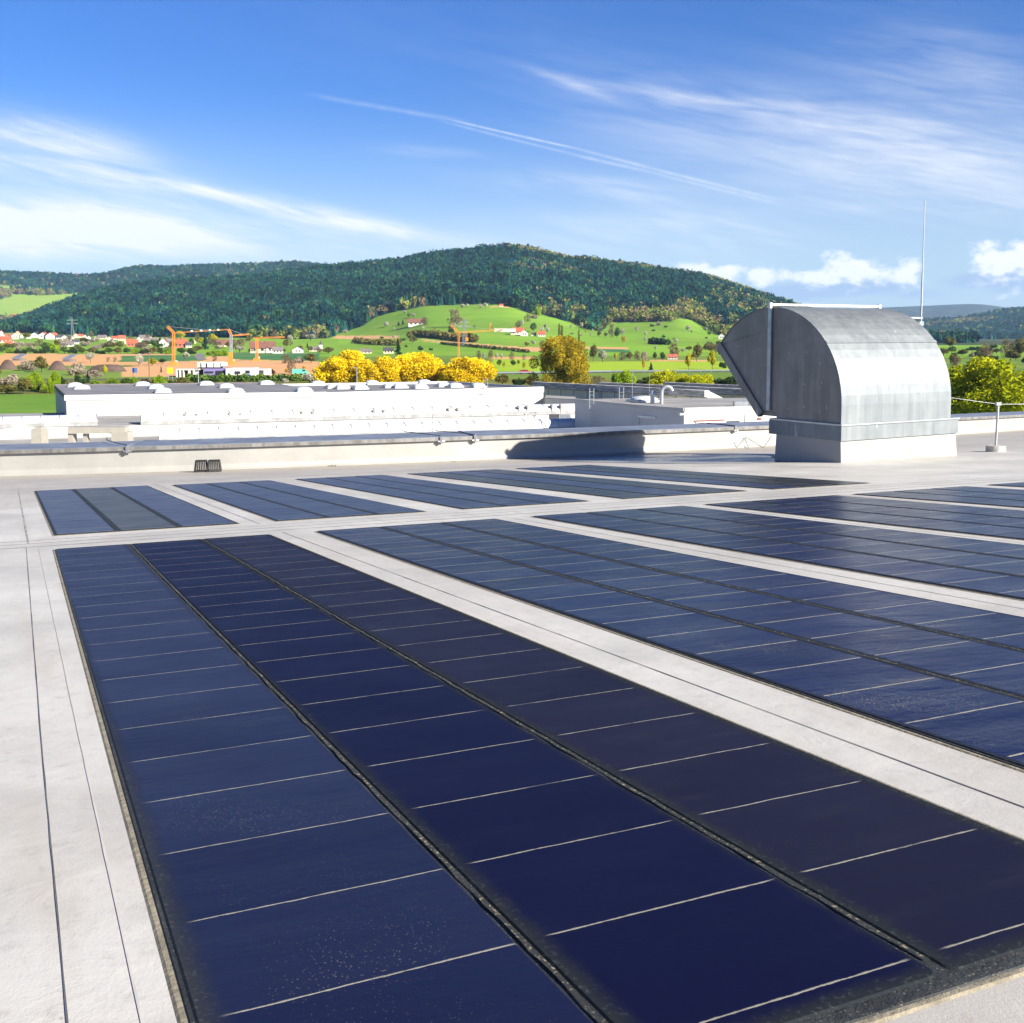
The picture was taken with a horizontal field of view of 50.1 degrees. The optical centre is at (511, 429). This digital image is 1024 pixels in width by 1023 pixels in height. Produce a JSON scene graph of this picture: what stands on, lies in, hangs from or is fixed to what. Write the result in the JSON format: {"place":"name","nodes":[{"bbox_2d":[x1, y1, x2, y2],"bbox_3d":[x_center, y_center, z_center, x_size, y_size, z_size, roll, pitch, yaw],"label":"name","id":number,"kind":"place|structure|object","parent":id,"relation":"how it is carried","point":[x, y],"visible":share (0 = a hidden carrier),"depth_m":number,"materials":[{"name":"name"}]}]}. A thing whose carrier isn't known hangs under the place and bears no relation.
{"place":"outdoors","nodes":[
{"label":"outdoors","id":0,"kind":"place"},
{"bbox_2d":[194,353,206,359],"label":"track","id":1,"kind":"structure","parent":0,"point":[198,356],"depth_m":646.06,"materials":[{"name":"grey"}]},
{"bbox_2d":[18,371,729,379],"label":"road","id":2,"kind":"structure","parent":0,"point":[503,373],"depth_m":383.64,"materials":[{"name":"asphalt"}]},
{"bbox_2d":[0,430,1023,1022],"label":"roof","id":3,"kind":"structure","parent":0,"point":[76,940],"depth_m":2.77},
{"bbox_2d":[33,485,239,535],"bbox_3d":[-3.526,0.657,9.706,1.193,0.019,5.440,-2,1,-25],"label":"solar membrane","id":4,"kind":"object","parent":3,"relation":"on","point":[65,512],"visible":1,"depth_m":8.73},
{"bbox_2d":[194,460,207,472],"bbox_3d":[-4.404,0.519,15.543,0.202,0.163,0.177,-1,5,-10],"label":"drain strainer","id":5,"kind":"object","parent":3,"relation":"on","point":[197,464],"visible":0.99,"depth_m":15.48,"materials":[{"name":"black plastic"}]},
{"bbox_2d":[207,459,221,471],"bbox_3d":[-4.214,0.515,15.521,0.202,0.163,0.177,-1,5,-10],"label":"drain strainer","id":6,"kind":"object","parent":3,"relation":"on","point":[215,463],"visible":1,"depth_m":15.46,"materials":[{"name":"black plastic"}]},
{"bbox_2d":[171,480,426,521],"bbox_3d":[-2.231,0.617,10.221,1.128,0.015,5.290,-2,1,-25],"label":"solar membrane","id":7,"kind":"object","parent":3,"relation":"on","point":[274,501],"visible":1,"depth_m":9.32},
{"bbox_2d":[294,475,590,509],"bbox_3d":[-0.973,0.576,10.801,1.098,0.034,5.290,-2,1,-25],"label":"solar membrane","id":8,"kind":"object","parent":3,"relation":"on","point":[459,496],"visible":1,"depth_m":9.95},
{"bbox_2d":[0,411,1023,476],"bbox_3d":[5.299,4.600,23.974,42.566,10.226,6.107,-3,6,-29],"label":"parapet wall","id":9,"kind":"structure","parent":3,"relation":"on","point":[44,459],"depth_m":16.67,"materials":[{"name":"concrete"}]},
{"bbox_2d":[432,400,478,441],"bbox_3d":[-0.917,-0.134,17.174,0.903,0.620,0.123,3,6,32],"label":"cable bracket","id":10,"kind":"object","parent":9,"relation":"attached to","point":[474,439],"visible":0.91,"depth_m":17.20,"materials":[{"name":"grey metal"}]},
{"bbox_2d":[52,534,1023,1022],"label":"solar membrane","id":11,"kind":"object","parent":3,"relation":"on","point":[346,794],"visible":1,"depth_m":1.82,"materials":[{"name":"glass"}]},
{"bbox_2d":[408,469,747,498],"bbox_3d":[0.347,0.534,11.410,1.228,0.018,5.290,-2,1,-25],"label":"solar membrane","id":12,"kind":"object","parent":3,"relation":"on","point":[611,488],"visible":1,"depth_m":10.60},
{"bbox_2d":[525,454,777,463],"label":"water","id":13,"kind":"structure","parent":3,"relation":"on","point":[702,458],"depth_m":15.86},
{"bbox_2d":[315,519,1023,772],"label":"solar membrane","id":14,"kind":"object","parent":3,"relation":"on","point":[949,675],"visible":1,"depth_m":3.55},
{"bbox_2d":[516,465,871,489],"bbox_3d":[1.632,0.493,12.002,1.098,0.015,5.290,-2,1,-25],"label":"solar membrane","id":15,"kind":"object","parent":3,"relation":"on","point":[754,481],"visible":1,"depth_m":11.22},
{"bbox_2d":[531,506,1023,600],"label":"solar membrane","id":16,"kind":"object","parent":3,"relation":"on","point":[990,568],"visible":1,"depth_m":5.49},
{"bbox_2d":[716,303,959,462],"bbox_3d":[4.500,-0.593,15.041,2.485,2.246,2.330,-3,6,-31],"label":"ventilation hood","id":17,"kind":"object","parent":3,"relation":"on","point":[837,385],"visible":0.82,"depth_m":14.15,"materials":[{"name":"metal"}]},
{"bbox_2d":[918,200,924,325],"bbox_3d":[5.712,-1.405,15.325,0.335,3.552,0.340,0,5,0],"label":"lightning rod","id":18,"kind":"object","parent":17,"relation":"on","point":[921,322],"visible":0.39,"depth_m":15.26,"materials":[{"name":"metal"}]},
{"bbox_2d":[704,495,1023,540],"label":"solar membrane","id":19,"kind":"object","parent":3,"relation":"on","point":[991,522],"visible":1,"depth_m":7.00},
{"bbox_2d":[851,486,1023,507],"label":"solar membrane","id":20,"kind":"object","parent":3,"relation":"on","point":[1002,497],"visible":1,"depth_m":8.27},
{"bbox_2d":[955,398,1005,451],"bbox_3d":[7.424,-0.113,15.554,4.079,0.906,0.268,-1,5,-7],"label":"cable post","id":21,"kind":"object","parent":3,"relation":"on","point":[995,448],"visible":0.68,"depth_m":15.46,"materials":[{"name":"metal"}]},
{"bbox_2d":[988,482,1023,487],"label":"solar membrane","id":22,"kind":"object","parent":3,"relation":"on","point":[1019,484],"visible":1,"depth_m":9.18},
{"bbox_2d":[0,267,1023,413],"bbox_3d":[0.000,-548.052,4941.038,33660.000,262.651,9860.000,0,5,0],"label":"ground","id":23,"kind":"structure","parent":0,"point":[496,316],"depth_m":852.85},
{"bbox_2d":[0,336,11,342],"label":"house","id":24,"kind":"structure","parent":23,"relation":"on","point":[5,338],"depth_m":1041.82,"materials":[{"name":"orange"}]},
{"bbox_2d":[0,360,16,369],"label":"soil heap","id":25,"kind":"object","parent":23,"relation":"on","point":[7,365],"visible":0.96,"depth_m":426.85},
{"bbox_2d":[0,374,18,385],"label":"blossom bush","id":26,"kind":"object","parent":23,"relation":"on","point":[11,379],"visible":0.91,"depth_m":292.45,"materials":[{"name":"beige plant"}]},
{"bbox_2d":[0,385,19,393],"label":"budding tree","id":27,"kind":"object","parent":23,"relation":"on","point":[6,389],"visible":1,"depth_m":252.61,"materials":[{"name":"green plant"}]},
{"bbox_2d":[11,354,26,360],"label":"field shed","id":28,"kind":"structure","parent":23,"relation":"on","point":[17,357],"depth_m":561.33,"materials":[{"name":"grey metal"}]},
{"bbox_2d":[16,377,33,393],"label":"budding tree","id":29,"kind":"object","parent":23,"relation":"on","point":[23,384],"visible":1,"depth_m":254.35,"materials":[{"name":"green plant"}]},
{"bbox_2d":[17,360,37,370],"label":"blossom bush","id":30,"kind":"object","parent":23,"relation":"on","point":[27,365],"visible":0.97,"depth_m":414.07,"materials":[{"name":"beige plant"}]},
{"bbox_2d":[27,372,44,391],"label":"leafy shrub","id":31,"kind":"object","parent":23,"relation":"on","point":[36,380],"visible":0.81,"depth_m":264.51,"materials":[{"name":"green plant"}]},
{"bbox_2d":[33,356,48,371],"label":"budding tree","id":32,"kind":"object","parent":23,"relation":"on","point":[40,362],"visible":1,"depth_m":397.56,"materials":[{"name":"green plant"}]},
{"bbox_2d":[44,371,60,392],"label":"leafy shrub","id":33,"kind":"object","parent":23,"relation":"on","point":[53,379],"visible":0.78,"depth_m":258.71,"materials":[{"name":"green plant"}]},
{"bbox_2d":[46,342,59,352],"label":"leafy shrub","id":34,"kind":"object","parent":23,"relation":"on","point":[53,347],"visible":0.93,"depth_m":744.61,"materials":[{"name":"green plant"}]},
{"bbox_2d":[48,361,66,369],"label":"soil heap","id":35,"kind":"object","parent":23,"relation":"on","point":[57,365],"visible":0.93,"depth_m":419.89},
{"bbox_2d":[61,354,76,361],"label":"field shed","id":36,"kind":"structure","parent":23,"relation":"on","point":[67,358],"depth_m":541.01,"materials":[{"name":"grey metal"}]},
{"bbox_2d":[67,362,86,374],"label":"blossom bush","id":37,"kind":"object","parent":23,"relation":"on","point":[72,370],"visible":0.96,"depth_m":367.80,"materials":[{"name":"beige plant"}]},
{"bbox_2d":[74,375,87,383],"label":"dark shrub","id":38,"kind":"object","parent":23,"relation":"on","point":[78,379],"visible":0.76,"depth_m":296.17,"materials":[{"name":"green plant"}]},
{"bbox_2d":[83,370,102,377],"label":"blossom bush","id":39,"kind":"object","parent":23,"relation":"on","point":[94,373],"visible":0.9,"depth_m":349.65,"materials":[{"name":"beige plant"}]},
{"bbox_2d":[88,364,126,371],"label":"soil heap","id":40,"kind":"object","parent":23,"relation":"on","point":[113,368],"visible":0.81,"depth_m":402.69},
{"bbox_2d":[105,378,121,383],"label":"leafy shrub","id":41,"kind":"object","parent":23,"relation":"on","point":[112,381],"visible":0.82,"depth_m":293.11,"materials":[{"name":"green plant"}]},
{"bbox_2d":[126,339,138,346],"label":"house","id":42,"kind":"structure","parent":23,"relation":"on","point":[131,342],"depth_m":913.71,"materials":[{"name":"orange brick"}]},
{"bbox_2d":[135,353,143,363],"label":"blossom tree","id":43,"kind":"object","parent":23,"relation":"on","point":[139,358],"visible":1,"depth_m":461.74,"materials":[{"name":"white plant"}]},
{"bbox_2d":[150,374,167,382],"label":"leafy shrub","id":44,"kind":"object","parent":23,"relation":"on","point":[158,379],"visible":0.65,"depth_m":289.99,"materials":[{"name":"green plant"}]},
{"bbox_2d":[0,259,332,320],"bbox_3d":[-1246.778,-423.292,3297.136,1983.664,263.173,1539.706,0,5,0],"label":"forest","id":45,"kind":"object","parent":23,"relation":"on","point":[64,281],"visible":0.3,"depth_m":3708.53,"materials":[{"name":"green plant"}]},
{"bbox_2d":[173,338,186,347],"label":"house","id":46,"kind":"structure","parent":23,"relation":"on","point":[180,342],"depth_m":879.14,"materials":[{"name":"orange brick"}]},
{"bbox_2d":[175,377,189,382],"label":"budding tree","id":47,"kind":"object","parent":23,"relation":"on","point":[181,380],"visible":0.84,"depth_m":290.12,"materials":[{"name":"green plant"}]},
{"bbox_2d":[54,380,326,415],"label":"corrugated hall","id":48,"kind":"structure","parent":23,"relation":"on","point":[77,398],"depth_m":109.88,"materials":[{"name":"grey"}]},
{"bbox_2d":[166,326,224,365],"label":"tower crane","id":49,"kind":"object","parent":23,"relation":"on","point":[174,362],"visible":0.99,"depth_m":478.48,"materials":[{"name":"orange paint"}]},
{"bbox_2d":[202,331,208,349],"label":"conifer tree","id":50,"kind":"object","parent":23,"relation":"on","point":[205,342],"visible":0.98,"depth_m":820.79,"materials":[{"name":"green plant"}]},
{"bbox_2d":[176,362,270,376],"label":"site building","id":51,"kind":"structure","parent":23,"relation":"on","point":[213,368],"depth_m":354.13,"materials":[{"name":"grey"}]},
{"bbox_2d":[227,329,248,363],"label":"tower crane","id":52,"kind":"object","parent":23,"relation":"on","point":[231,360],"visible":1,"depth_m":498.47,"materials":[{"name":"orange metal"}]},
{"bbox_2d":[185,373,313,381],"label":"hedge","id":53,"kind":"object","parent":23,"relation":"on","point":[222,377],"visible":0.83,"depth_m":319.74,"materials":[{"name":"green plant"}]},
{"bbox_2d":[249,340,275,352],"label":"barn","id":54,"kind":"structure","parent":23,"relation":"on","point":[263,345],"depth_m":735.21,"materials":[{"name":"beige"}]},
{"bbox_2d":[252,336,284,360],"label":"tower crane","id":55,"kind":"object","parent":23,"relation":"on","point":[257,358],"visible":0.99,"depth_m":558.05,"materials":[{"name":"orange paint"}]},
{"bbox_2d":[272,346,282,353],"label":"house","id":56,"kind":"structure","parent":23,"relation":"on","point":[277,350],"depth_m":720.52,"materials":[{"name":"grey"}]},
{"bbox_2d":[0,403,574,443],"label":"hall","id":57,"kind":"structure","parent":23,"relation":"on","point":[15,428],"depth_m":97.82,"materials":[{"name":"concrete"}]},
{"bbox_2d":[31,426,48,443],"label":"ventilation unit","id":58,"kind":"object","parent":57,"relation":"on","point":[39,434],"visible":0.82,"depth_m":79.79,"materials":[{"name":"beige metal"}]},
{"bbox_2d":[67,426,132,442],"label":"ventilation unit","id":59,"kind":"object","parent":57,"relation":"on","point":[121,433],"visible":0.57,"depth_m":81.78,"materials":[{"name":"beige metal"}]},
{"bbox_2d":[287,358,295,373],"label":"bare tree","id":60,"kind":"object","parent":23,"relation":"on","point":[290,364],"visible":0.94,"depth_m":377.57,"materials":[{"name":"brown plant"}]},
{"bbox_2d":[292,345,303,352],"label":"house","id":61,"kind":"structure","parent":23,"relation":"on","point":[298,349],"depth_m":733.16,"materials":[{"name":"grey"}]},
{"bbox_2d":[292,369,308,373],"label":"parked van","id":62,"kind":"object","parent":23,"relation":"on","point":[300,371],"visible":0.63,"depth_m":371.80,"materials":[{"name":"teal paint"}]},
{"bbox_2d":[302,373,315,382],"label":"blossom tree","id":63,"kind":"object","parent":23,"relation":"on","point":[308,377],"visible":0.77,"depth_m":298.88,"materials":[{"name":"white plant"}]},
{"bbox_2d":[303,353,315,362],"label":"budding tree","id":64,"kind":"object","parent":23,"relation":"on","point":[310,357],"visible":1,"depth_m":517.38,"materials":[{"name":"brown plant"}]},
{"bbox_2d":[311,349,370,382],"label":"willow tree","id":65,"kind":"object","parent":23,"relation":"on","point":[341,370],"visible":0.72,"depth_m":258.31,"materials":[{"name":"yellow plant"}]},
{"bbox_2d":[351,337,402,345],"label":"hedge","id":66,"kind":"object","parent":23,"relation":"on","point":[388,342],"visible":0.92,"depth_m":947.51,"materials":[{"name":"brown plant"}]},
{"bbox_2d":[357,355,401,382],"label":"willow tree","id":67,"kind":"object","parent":23,"relation":"on","point":[382,369],"visible":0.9,"depth_m":252.62,"materials":[{"name":"yellow plant"}]},
{"bbox_2d":[383,346,393,353],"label":"house","id":68,"kind":"structure","parent":23,"relation":"on","point":[387,350],"depth_m":697.53,"materials":[{"name":"beige"}]},
{"bbox_2d":[284,378,543,408],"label":"white hall","id":69,"kind":"structure","parent":23,"relation":"on","point":[377,394],"depth_m":119.94,"materials":[{"name":"metal"}]},
{"bbox_2d":[408,318,422,326],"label":"farmhouse","id":70,"kind":"object","parent":23,"relation":"on","point":[413,322],"visible":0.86,"depth_m":1262.38,"materials":[{"name":"grey"}]},
{"bbox_2d":[391,351,446,381],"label":"willow tree","id":71,"kind":"object","parent":23,"relation":"on","point":[415,367],"visible":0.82,"depth_m":256.95,"materials":[{"name":"yellow plant"}]},
{"bbox_2d":[410,329,478,341],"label":"hedge","id":72,"kind":"object","parent":23,"relation":"on","point":[439,334],"visible":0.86,"depth_m":990.78,"materials":[{"name":"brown plant"}]},
{"bbox_2d":[446,308,461,326],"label":"bare tree","id":73,"kind":"object","parent":23,"relation":"on","point":[455,312],"visible":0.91,"depth_m":1171.84,"materials":[{"name":"grey plant"}]},
{"bbox_2d":[458,318,469,346],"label":"power pylon","id":74,"kind":"object","parent":23,"relation":"on","point":[464,325],"visible":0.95,"depth_m":783.36,"materials":[{"name":"silver metal"}]},
{"bbox_2d":[438,356,497,382],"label":"willow tree","id":75,"kind":"object","parent":23,"relation":"on","point":[470,369],"visible":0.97,"depth_m":253.58,"materials":[{"name":"yellow plant"}]},
{"bbox_2d":[450,323,515,357],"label":"tower crane","id":76,"kind":"object","parent":23,"relation":"on","point":[503,330],"visible":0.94,"depth_m":502.32,"materials":[{"name":"orange paint"}]},
{"bbox_2d":[439,341,529,352],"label":"hedge","id":77,"kind":"object","parent":23,"relation":"on","point":[487,347],"visible":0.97,"depth_m":738.59,"materials":[{"name":"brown plant"}]},
{"bbox_2d":[0,242,981,342],"bbox_3d":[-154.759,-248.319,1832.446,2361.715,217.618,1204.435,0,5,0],"label":"forest","id":78,"kind":"object","parent":23,"relation":"on","point":[323,300],"visible":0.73,"depth_m":1755.34,"materials":[{"name":"green plant"}]},
{"bbox_2d":[495,374,508,383],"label":"budding tree","id":79,"kind":"object","parent":23,"relation":"on","point":[503,378],"visible":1,"depth_m":293.16,"materials":[{"name":"green plant"}]},
{"bbox_2d":[512,378,525,384],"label":"dark shrub","id":80,"kind":"object","parent":23,"relation":"on","point":[518,382],"visible":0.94,"depth_m":293.11,"materials":[{"name":"green plant"}]},
{"bbox_2d":[528,335,591,385],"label":"budding tree","id":81,"kind":"object","parent":23,"relation":"on","point":[570,347],"visible":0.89,"depth_m":229.12,"materials":[{"name":"yellow plant"}]},
{"bbox_2d":[545,395,575,403],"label":"lean to","id":82,"kind":"object","parent":23,"relation":"on","point":[551,399],"visible":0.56,"depth_m":120.07,"materials":[{"name":"metal"}]},
{"bbox_2d":[589,343,597,356],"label":"budding tree","id":83,"kind":"object","parent":23,"relation":"on","point":[593,351],"visible":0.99,"depth_m":558.94,"materials":[{"name":"green plant"}]},
{"bbox_2d":[497,370,729,373],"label":"guard rail","id":84,"kind":"object","parent":23,"relation":"on","point":[610,371],"visible":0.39,"depth_m":391.96,"materials":[{"name":"grey"}]},
{"bbox_2d":[611,370,636,383],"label":"leafy shrub","id":85,"kind":"object","parent":23,"relation":"on","point":[624,376],"visible":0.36,"depth_m":248.70,"materials":[{"name":"green plant"}]},
{"bbox_2d":[532,381,721,403],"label":"sawtooth shed","id":86,"kind":"structure","parent":23,"relation":"on","point":[579,391],"depth_m":129.22,"materials":[{"name":"metal"}]},
{"bbox_2d":[647,337,671,344],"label":"hedge","id":87,"kind":"object","parent":23,"relation":"on","point":[658,341],"visible":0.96,"depth_m":878.55,"materials":[{"name":"green plant"}]},
{"bbox_2d":[645,369,678,384],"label":"bushy tree","id":88,"kind":"object","parent":23,"relation":"on","point":[657,378],"visible":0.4,"depth_m":243.43,"materials":[{"name":"yellow plant"}]},
{"bbox_2d":[668,343,679,354],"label":"bare tree","id":89,"kind":"object","parent":23,"relation":"on","point":[672,345],"visible":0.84,"depth_m":599.48,"materials":[{"name":"brown plant"}]},
{"bbox_2d":[574,372,776,427],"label":"hall","id":90,"kind":"structure","parent":23,"relation":"on","point":[651,409],"depth_m":92.45,"materials":[{"name":"concrete"}]},
{"bbox_2d":[685,352,690,369],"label":"bushy tree","id":91,"kind":"object","parent":23,"relation":"on","point":[688,360],"visible":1,"depth_m":414.99,"materials":[{"name":"yellow plant"}]},
{"bbox_2d":[674,373,713,383],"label":"bushy tree","id":92,"kind":"object","parent":23,"relation":"on","point":[703,379],"visible":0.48,"depth_m":237.95,"materials":[{"name":"yellow plant"}]},
{"bbox_2d":[692,343,701,360],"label":"budding tree","id":93,"kind":"object","parent":23,"relation":"on","point":[697,351],"visible":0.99,"depth_m":548.10,"materials":[{"name":"green plant"}]},
{"bbox_2d":[707,350,715,368],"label":"bushy tree","id":94,"kind":"object","parent":23,"relation":"on","point":[711,359],"visible":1,"depth_m":427.48,"materials":[{"name":"yellow plant"}]},
{"bbox_2d":[721,376,737,384],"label":"dark shrub","id":95,"kind":"object","parent":23,"relation":"on","point":[730,380],"visible":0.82,"depth_m":289.91,"materials":[{"name":"green plant"}]},
{"bbox_2d":[943,336,955,346],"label":"budding tree","id":96,"kind":"object","parent":23,"relation":"on","point":[950,341],"visible":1,"depth_m":958.51,"materials":[{"name":"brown plant"}]},
{"bbox_2d":[914,306,1023,338],"bbox_3d":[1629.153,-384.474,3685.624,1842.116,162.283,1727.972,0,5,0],"label":"forest","id":97,"kind":"object","parent":23,"relation":"on","point":[1004,323],"visible":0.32,"depth_m":3774.20,"materials":[{"name":"green plant"}]},
{"bbox_2d":[976,343,993,358],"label":"bare tree","id":98,"kind":"object","parent":23,"relation":"on","point":[985,353],"visible":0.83,"depth_m":538.25,"materials":[{"name":"brown plant"}]},
{"bbox_2d":[947,356,1023,413],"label":"bushy tree","id":99,"kind":"object","parent":23,"relation":"on","point":[981,381],"visible":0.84,"depth_m":146.97,"materials":[{"name":"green plant"}]},
{"bbox_2d":[1000,338,1011,357],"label":"bare tree","id":100,"kind":"object","parent":23,"relation":"on","point":[1006,341],"visible":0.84,"depth_m":622.09,"materials":[{"name":"brown plant"}]},
{"bbox_2d":[1005,349,1016,359],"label":"budding tree","id":101,"kind":"object","parent":23,"relation":"on","point":[1011,352],"visible":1,"depth_m":571.91,"materials":[{"name":"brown plant"}]},
{"bbox_2d":[1014,341,1023,353],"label":"budding tree","id":102,"kind":"object","parent":23,"relation":"on","point":[1018,347],"visible":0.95,"depth_m":621.45,"materials":[{"name":"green plant"}]},
{"bbox_2d":[0,0,1023,307],"label":"sky","id":103,"kind":"structure","parent":0,"point":[795,150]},
{"bbox_2d":[597,382,745,397],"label":"sawtooth shed","id":104,"kind":"structure","parent":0,"point":[729,392],"depth_m":130.77,"materials":[{"name":"metal"}]},
{"bbox_2d":[663,382,739,387],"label":"sawtooth shed","id":105,"kind":"structure","parent":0,"point":[702,385],"depth_m":146.57,"materials":[{"name":"metal"}]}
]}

